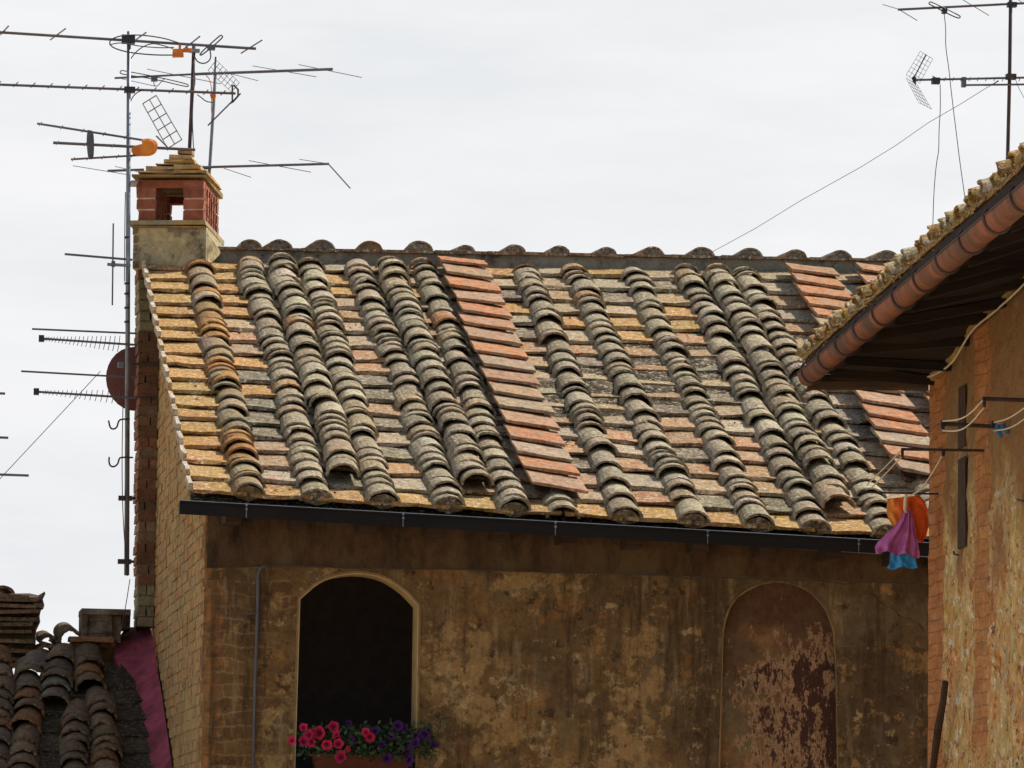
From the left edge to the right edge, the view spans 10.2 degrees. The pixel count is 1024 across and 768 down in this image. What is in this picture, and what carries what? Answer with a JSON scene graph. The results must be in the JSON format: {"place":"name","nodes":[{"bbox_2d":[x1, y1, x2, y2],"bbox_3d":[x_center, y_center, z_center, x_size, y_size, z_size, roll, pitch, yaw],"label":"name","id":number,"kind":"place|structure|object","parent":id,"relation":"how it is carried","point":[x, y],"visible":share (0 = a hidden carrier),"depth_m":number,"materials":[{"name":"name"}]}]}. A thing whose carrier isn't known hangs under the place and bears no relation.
{"place":"outdoors","nodes":[
{"label":"outdoors","id":0,"kind":"place"},
{"bbox_2d":[0,392,28,476],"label":"antenna mast","id":1,"kind":"object","parent":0,"point":[6,437],"visible":1,"depth_m":42.12,"materials":[{"name":"metal"}]},
{"bbox_2d":[0,585,171,767],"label":"neighbouring house","id":2,"kind":"structure","parent":0,"point":[90,696],"depth_m":40.04,"materials":[{"name":"brown tile"}]},
{"bbox_2d":[0,25,261,642],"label":"antenna mast","id":3,"kind":"object","parent":2,"relation":"on","point":[148,147],"visible":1,"depth_m":41.20,"materials":[{"name":"metal"}]},
{"bbox_2d":[0,371,100,478],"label":"guy wire","id":4,"kind":"object","parent":3,"relation":"attached to","point":[49,425],"visible":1,"depth_m":41.03,"materials":[{"name":"grey metal"}]},
{"bbox_2d":[131,270,159,627],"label":"flue stack","id":5,"kind":"object","parent":2,"relation":"on","point":[147,364],"visible":0.87,"depth_m":41.37,"materials":[{"name":"brick"}]},
{"bbox_2d":[0,0,1023,675],"label":"sky","id":6,"kind":"structure","parent":0,"point":[680,127],"materials":[{"name":"white"}]},
{"label":"ground","id":7,"kind":"structure","parent":0,"visible":0},
{"bbox_2d":[142,239,929,767],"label":"brick house","id":8,"kind":"structure","parent":7,"relation":"on","point":[552,507],"depth_m":36.59,"materials":[{"name":"paint"}]},
{"bbox_2d":[106,347,136,410],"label":"satellite dish","id":9,"kind":"object","parent":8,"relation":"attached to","point":[116,366],"visible":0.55,"depth_m":41.88,"materials":[{"name":"red paint"}]},
{"bbox_2d":[130,150,223,271],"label":"chimney","id":10,"kind":"object","parent":8,"relation":"on","point":[188,183],"visible":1,"depth_m":41.43,"materials":[{"name":"stone"}]},
{"bbox_2d":[188,46,199,147],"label":"antenna mast","id":11,"kind":"object","parent":10,"relation":"on","point":[192,88],"visible":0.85,"depth_m":42.25,"materials":[{"name":"metal"}]},
{"bbox_2d":[73,57,361,188],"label":"antenna mast","id":12,"kind":"object","parent":10,"relation":"on","point":[153,78],"visible":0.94,"depth_m":42.30,"materials":[{"name":"metal"}]},
{"bbox_2d":[309,753,408,767],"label":"flower trough","id":13,"kind":"object","parent":8,"relation":"on","point":[347,762],"visible":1,"depth_m":35.98,"materials":[{"name":"ceramic"}]},
{"bbox_2d":[287,721,374,762],"bbox_3d":[-1.141,2.234,36.008,0.545,0.282,0.337,1,-5,-7],"label":"petunia plant","id":14,"kind":"object","parent":13,"relation":"in","point":[308,736],"visible":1,"depth_m":35.90,"materials":[{"name":"pink plant"}]},
{"bbox_2d":[346,715,450,765],"bbox_3d":[-0.721,2.232,36.056,0.669,0.325,0.338,1,-5,-7],"label":"petunia plant","id":15,"kind":"object","parent":13,"relation":"in","point":[414,740],"visible":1,"depth_m":35.96,"materials":[{"name":"leaves"},{"name":"flower petals"}]},
{"bbox_2d":[795,142,1023,767],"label":"rubble house","id":16,"kind":"structure","parent":7,"relation":"on","point":[938,308],"depth_m":31.32,"materials":[{"name":"paint"}]},
{"bbox_2d":[861,491,938,494],"bbox_3d":[2.249,0.628,33.149,0.490,0.013,0.012,1,-5,-7],"label":"clothes line bracket","id":17,"kind":"object","parent":16,"relation":"attached to","point":[876,492],"visible":1,"depth_m":33.14,"materials":[{"name":"metal"}]},
{"bbox_2d":[887,495,927,542],"bbox_3d":[2.282,0.778,33.207,0.250,0.276,0.067,1,-5,-7],"label":"hanging cloth","id":18,"kind":"object","parent":17,"relation":"hanging from","point":[916,505],"visible":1,"depth_m":33.21,"materials":[{"name":"orange fabric"}]},
{"bbox_2d":[930,680,948,767],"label":"leaning post","id":19,"kind":"object","parent":16,"relation":"attached to","point":[938,725],"visible":1,"depth_m":32.45,"materials":[{"name":"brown wood"}]},
{"bbox_2d":[901,448,983,457],"bbox_3d":[2.362,0.381,31.470,0.489,0.061,0.050,1,-5,-7],"label":"clothes line bracket","id":20,"kind":"object","parent":16,"relation":"attached to","point":[943,450],"visible":1,"depth_m":31.46,"materials":[{"name":"metal"}]},
{"bbox_2d":[867,450,900,484],"bbox_3d":[2.161,0.490,33.424,0.038,0.107,3.972,1,-5,1],"label":"clothes line","id":21,"kind":"object","parent":20,"relation":"attached to","point":[884,467],"visible":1,"depth_m":33.48,"materials":[{"name":"beige fabric"}]},
{"bbox_2d":[870,457,901,489],"bbox_3d":[2.175,0.516,33.424,0.036,0.104,3.974,1,-5,1],"label":"clothes line","id":22,"kind":"object","parent":20,"relation":"attached to","point":[885,473],"visible":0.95,"depth_m":33.58,"materials":[{"name":"beige fabric"}]},
{"bbox_2d":[907,455,941,496],"bbox_3d":[2.318,0.521,32.309,0.034,0.138,1.702,1,-5,-3],"label":"clothes line","id":23,"kind":"object","parent":20,"relation":"attached to","point":[927,479],"visible":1,"depth_m":32.24,"materials":[{"name":"beige fabric"}]},
{"bbox_2d":[903,494,907,512],"bbox_3d":[2.261,0.686,33.095,0.024,0.110,0.023,1,-5,-7],"label":"cloth peg","id":24,"kind":"object","parent":23,"relation":"attached to","point":[905,503],"visible":1,"depth_m":33.09,"materials":[{"name":"beige wood"}]},
{"bbox_2d":[875,510,919,557],"bbox_3d":[2.220,0.857,33.082,0.262,0.279,0.085,2,-5,-9],"label":"hanging cloth","id":25,"kind":"object","parent":24,"relation":"hanging from","point":[899,537],"visible":1,"depth_m":33.09,"materials":[{"name":"fabric"}]},
{"bbox_2d":[887,553,916,569],"bbox_3d":[2.244,1.004,33.139,0.179,0.131,0.054,1,-5,-7],"label":"hanging cloth","id":26,"kind":"object","parent":25,"relation":"hanging from","point":[902,560],"visible":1,"depth_m":33.14,"materials":[{"name":"blue fabric"}]},
{"bbox_2d":[882,0,1023,224],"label":"antenna mast","id":27,"kind":"object","parent":16,"relation":"on","point":[1009,76],"visible":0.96,"depth_m":35.28,"materials":[{"name":"metal"}]},
{"bbox_2d":[714,81,998,250],"bbox_3d":[2.404,-1.457,38.819,0.374,0.395,7.131,2,-5,-12],"label":"guy wire","id":28,"kind":"object","parent":27,"relation":"attached to","point":[858,168],"visible":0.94,"depth_m":39.71,"materials":[{"name":"grey metal"}]},
{"bbox_2d":[940,420,1008,437],"bbox_3d":[2.473,0.241,30.613,0.390,0.102,0.135,1,-5,-7],"label":"clothes line bracket","id":29,"kind":"object","parent":16,"relation":"attached to","point":[992,425],"visible":0.98,"depth_m":30.64,"materials":[{"name":"metal"}]},
{"bbox_2d":[942,401,982,421],"bbox_3d":[2.345,0.150,29.910,0.032,0.042,1.461,1,-5,-4],"label":"clothes line","id":30,"kind":"object","parent":29,"relation":"attached to","point":[964,416],"visible":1,"depth_m":29.93,"materials":[{"name":"beige fabric"}]},
{"bbox_2d":[942,408,983,431],"bbox_3d":[2.343,0.206,29.905,0.028,0.053,1.461,1,-5,-4],"label":"clothes line","id":31,"kind":"object","parent":29,"relation":"attached to","point":[978,414],"visible":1,"depth_m":29.84,"materials":[{"name":"beige fabric"}]},
{"bbox_2d":[993,419,1023,430],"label":"clothes line","id":32,"kind":"object","parent":29,"relation":"attached to","point":[1009,427],"visible":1,"depth_m":30.13,"materials":[{"name":"beige fabric"}]},
{"bbox_2d":[994,408,1023,422],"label":"clothes line","id":33,"kind":"object","parent":29,"relation":"attached to","point":[1009,417],"visible":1,"depth_m":30.10,"materials":[{"name":"beige fabric"}]},
{"bbox_2d":[982,397,1023,407],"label":"clothes line bracket","id":34,"kind":"object","parent":16,"relation":"attached to","point":[1003,399],"visible":1,"depth_m":29.19,"materials":[{"name":"metal"}]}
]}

